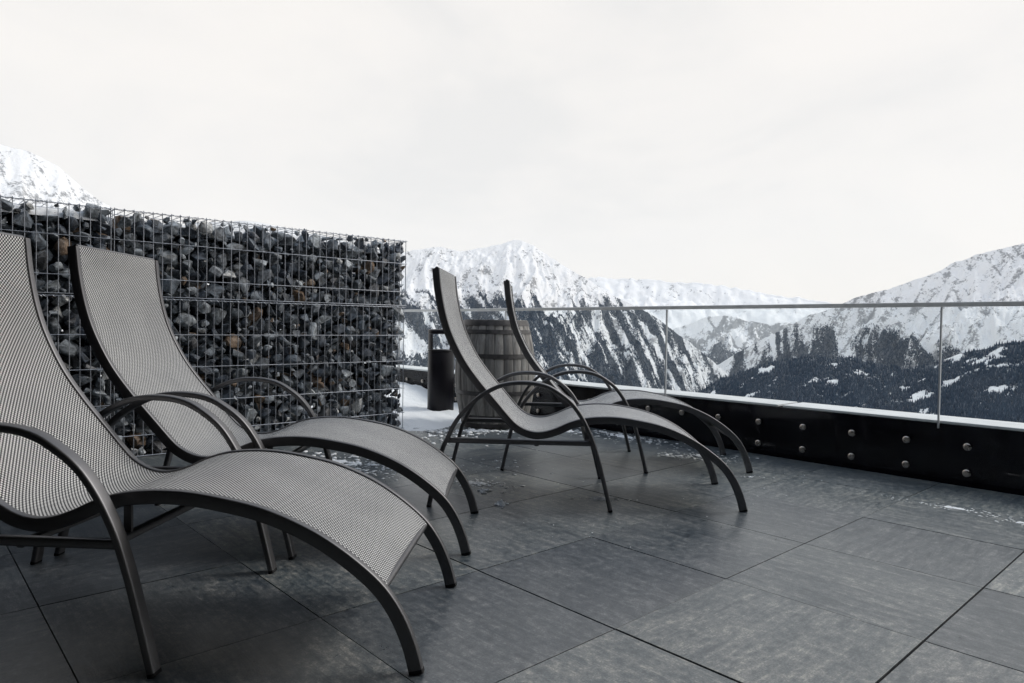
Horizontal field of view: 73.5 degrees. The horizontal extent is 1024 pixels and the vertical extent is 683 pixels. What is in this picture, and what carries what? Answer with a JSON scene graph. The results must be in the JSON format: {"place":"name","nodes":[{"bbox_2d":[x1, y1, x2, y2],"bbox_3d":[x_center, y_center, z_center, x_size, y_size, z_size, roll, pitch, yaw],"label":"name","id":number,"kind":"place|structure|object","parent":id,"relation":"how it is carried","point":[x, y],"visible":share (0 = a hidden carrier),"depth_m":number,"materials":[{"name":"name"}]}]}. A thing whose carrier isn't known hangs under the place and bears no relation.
{"place":"outdoors","nodes":[
{"label":"outdoors","id":0,"kind":"place"},
{"bbox_2d":[0,144,208,330],"bbox_3d":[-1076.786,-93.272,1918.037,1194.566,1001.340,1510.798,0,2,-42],"label":"mountain","id":1,"kind":"structure","parent":0,"point":[27,174],"depth_m":1900.67,"materials":[{"name":"white snow"}]},
{"bbox_2d":[280,240,727,391],"bbox_3d":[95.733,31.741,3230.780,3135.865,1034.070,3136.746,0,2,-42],"label":"mountain","id":2,"kind":"structure","parent":0,"point":[523,267],"depth_m":3082.12,"materials":[{"name":"white snow"}]},
{"bbox_2d":[294,288,727,391],"bbox_3d":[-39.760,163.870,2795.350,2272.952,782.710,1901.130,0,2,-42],"label":"forest","id":3,"kind":"object","parent":2,"relation":"on","point":[424,362],"visible":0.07,"depth_m":2892.82,"materials":[{"name":"plant"}]},
{"bbox_2d":[0,385,1023,682],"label":"terrace floor","id":4,"kind":"structure","parent":0,"point":[692,573],"depth_m":2.26,"materials":[{"name":"grey tile"}]},
{"bbox_2d":[38,294,110,421],"bbox_3d":[-3.393,0.200,3.662,2.146,1.071,0.522,0,2,-42],"label":"gabion basket","id":5,"kind":"object","parent":4,"relation":"on","point":[77,354],"visible":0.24,"depth_m":4.11,"materials":[{"name":"stone"}]},
{"bbox_2d":[0,195,113,294],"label":"gabion basket","id":6,"kind":"object","parent":5,"relation":"on","point":[52,237],"visible":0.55,"depth_m":4.02,"materials":[{"name":"stone"}]},
{"bbox_2d":[0,232,456,678],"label":"sun lounger","id":7,"kind":"object","parent":4,"relation":"on","point":[69,459],"visible":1,"depth_m":1.98,"materials":[{"name":"grey fabric"}]},
{"bbox_2d":[101,297,405,456],"bbox_3d":[-1.828,0.202,5.087,2.140,1.071,0.519,0,2,-42],"label":"gabion basket","id":8,"kind":"object","parent":4,"relation":"on","point":[337,364],"visible":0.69,"depth_m":5.00,"materials":[{"name":"stone"}]},
{"bbox_2d":[105,208,407,307],"bbox_3d":[-1.813,-0.549,5.074,2.144,0.581,0.520,0,2,-42],"label":"gabion basket","id":9,"kind":"object","parent":8,"relation":"on","point":[193,263],"visible":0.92,"depth_m":4.84,"materials":[{"name":"stone"}]},
{"bbox_2d":[1,204,387,254],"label":"snow cap","id":10,"kind":"object","parent":9,"relation":"on","point":[51,211],"visible":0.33,"depth_m":4.50,"materials":[{"name":"white snow"}]},
{"bbox_2d":[54,244,478,559],"bbox_3d":[-0.900,0.214,2.844,1.512,1.144,0.740,1,1,0],"label":"sun lounger","id":11,"kind":"object","parent":4,"relation":"on","point":[128,330],"visible":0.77,"depth_m":2.76,"materials":[{"name":"grey fabric"}]},
{"bbox_2d":[286,382,460,430],"bbox_3d":[-2.171,0.556,7.314,2.240,0.229,5.300,0,2,-42],"label":"snow pile","id":12,"kind":"object","parent":4,"relation":"on","point":[416,411],"visible":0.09,"depth_m":6.41,"materials":[{"name":"white snow"}]},
{"bbox_2d":[427,329,453,410],"bbox_3d":[-0.691,0.287,6.676,0.264,0.821,0.264,0,2,-42],"label":"litter bin","id":13,"kind":"object","parent":12,"relation":"on","point":[440,393],"visible":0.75,"depth_m":6.57,"materials":[{"name":"black metal"}]},
{"bbox_2d":[455,320,534,429],"bbox_3d":[-0.146,0.269,5.914,0.690,0.908,0.688,2,1,28],"label":"wine barrel","id":14,"kind":"object","parent":4,"relation":"on","point":[497,348],"visible":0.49,"depth_m":5.63,"materials":[{"name":"brown wood"}]},
{"bbox_2d":[426,267,747,512],"bbox_3d":[0.379,0.217,3.546,1.512,1.144,0.740,1,1,3],"label":"sun lounger","id":15,"kind":"object","parent":4,"relation":"on","point":[515,417],"visible":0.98,"depth_m":3.28,"materials":[{"name":"grey fabric"}]},
{"bbox_2d":[500,279,752,473],"bbox_3d":[0.704,0.202,4.406,1.512,1.144,0.740,1,1,2],"label":"sun lounger","id":16,"kind":"object","parent":4,"relation":"on","point":[625,397],"visible":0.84,"depth_m":4.12,"materials":[{"name":"grey fabric"}]},
{"bbox_2d":[303,427,1023,536],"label":"snow patches","id":17,"kind":"object","parent":4,"relation":"on","point":[469,431],"visible":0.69,"depth_m":4.31,"materials":[{"name":"white snow"}]},
{"bbox_2d":[0,0,1023,303],"label":"sky","id":18,"kind":"structure","parent":0,"point":[832,151],"materials":[{"name":"white"}]},
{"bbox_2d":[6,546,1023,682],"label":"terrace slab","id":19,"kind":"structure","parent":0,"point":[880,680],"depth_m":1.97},
{"bbox_2d":[394,365,1023,495],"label":"parapet wall","id":20,"kind":"structure","parent":19,"relation":"attached to","point":[992,459],"depth_m":4.32,"materials":[{"name":"black metal"}]},
{"bbox_2d":[398,301,1023,476],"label":"glass balustrade","id":21,"kind":"object","parent":20,"relation":"attached to","point":[906,464],"visible":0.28,"depth_m":4.50,"materials":[{"name":"glass"}]},
{"bbox_2d":[588,277,831,328],"bbox_3d":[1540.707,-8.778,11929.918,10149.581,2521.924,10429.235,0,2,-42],"label":"mountain","id":22,"kind":"structure","parent":0,"point":[645,292],"depth_m":12970.65,"materials":[{"name":"white snow"}]},
{"bbox_2d":[672,316,791,364],"bbox_3d":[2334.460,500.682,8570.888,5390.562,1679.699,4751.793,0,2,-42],"label":"mountain","id":23,"kind":"structure","parent":0,"point":[740,333],"depth_m":8855.27,"materials":[{"name":"white snow"}]},
{"bbox_2d":[688,329,757,363],"bbox_3d":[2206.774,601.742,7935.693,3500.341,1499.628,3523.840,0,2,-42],"label":"forest","id":24,"kind":"object","parent":23,"relation":"on","point":[719,350],"visible":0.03,"depth_m":8478.61,"materials":[{"name":"plant"}]},
{"bbox_2d":[699,342,1023,421],"bbox_3d":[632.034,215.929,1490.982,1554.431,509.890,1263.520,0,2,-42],"label":"mountain","id":25,"kind":"structure","parent":0,"point":[921,394],"depth_m":1451.07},
{"bbox_2d":[696,339,1023,422],"bbox_3d":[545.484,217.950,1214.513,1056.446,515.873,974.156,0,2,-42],"label":"forest","id":26,"kind":"object","parent":25,"relation":"on","point":[1000,407],"visible":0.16,"depth_m":1428.18,"materials":[{"name":"plant"}]},
{"bbox_2d":[718,243,1023,374],"bbox_3d":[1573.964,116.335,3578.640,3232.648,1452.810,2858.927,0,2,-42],"label":"mountain","id":27,"kind":"structure","parent":0,"point":[994,275],"depth_m":3490.20,"materials":[{"name":"white snow"}]},
{"bbox_2d":[728,323,960,375],"bbox_3d":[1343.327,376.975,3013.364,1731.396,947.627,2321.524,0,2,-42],"label":"forest","id":28,"kind":"object","parent":27,"relation":"on","point":[891,355],"visible":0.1,"depth_m":3491.60,"materials":[{"name":"plant"}]}
]}

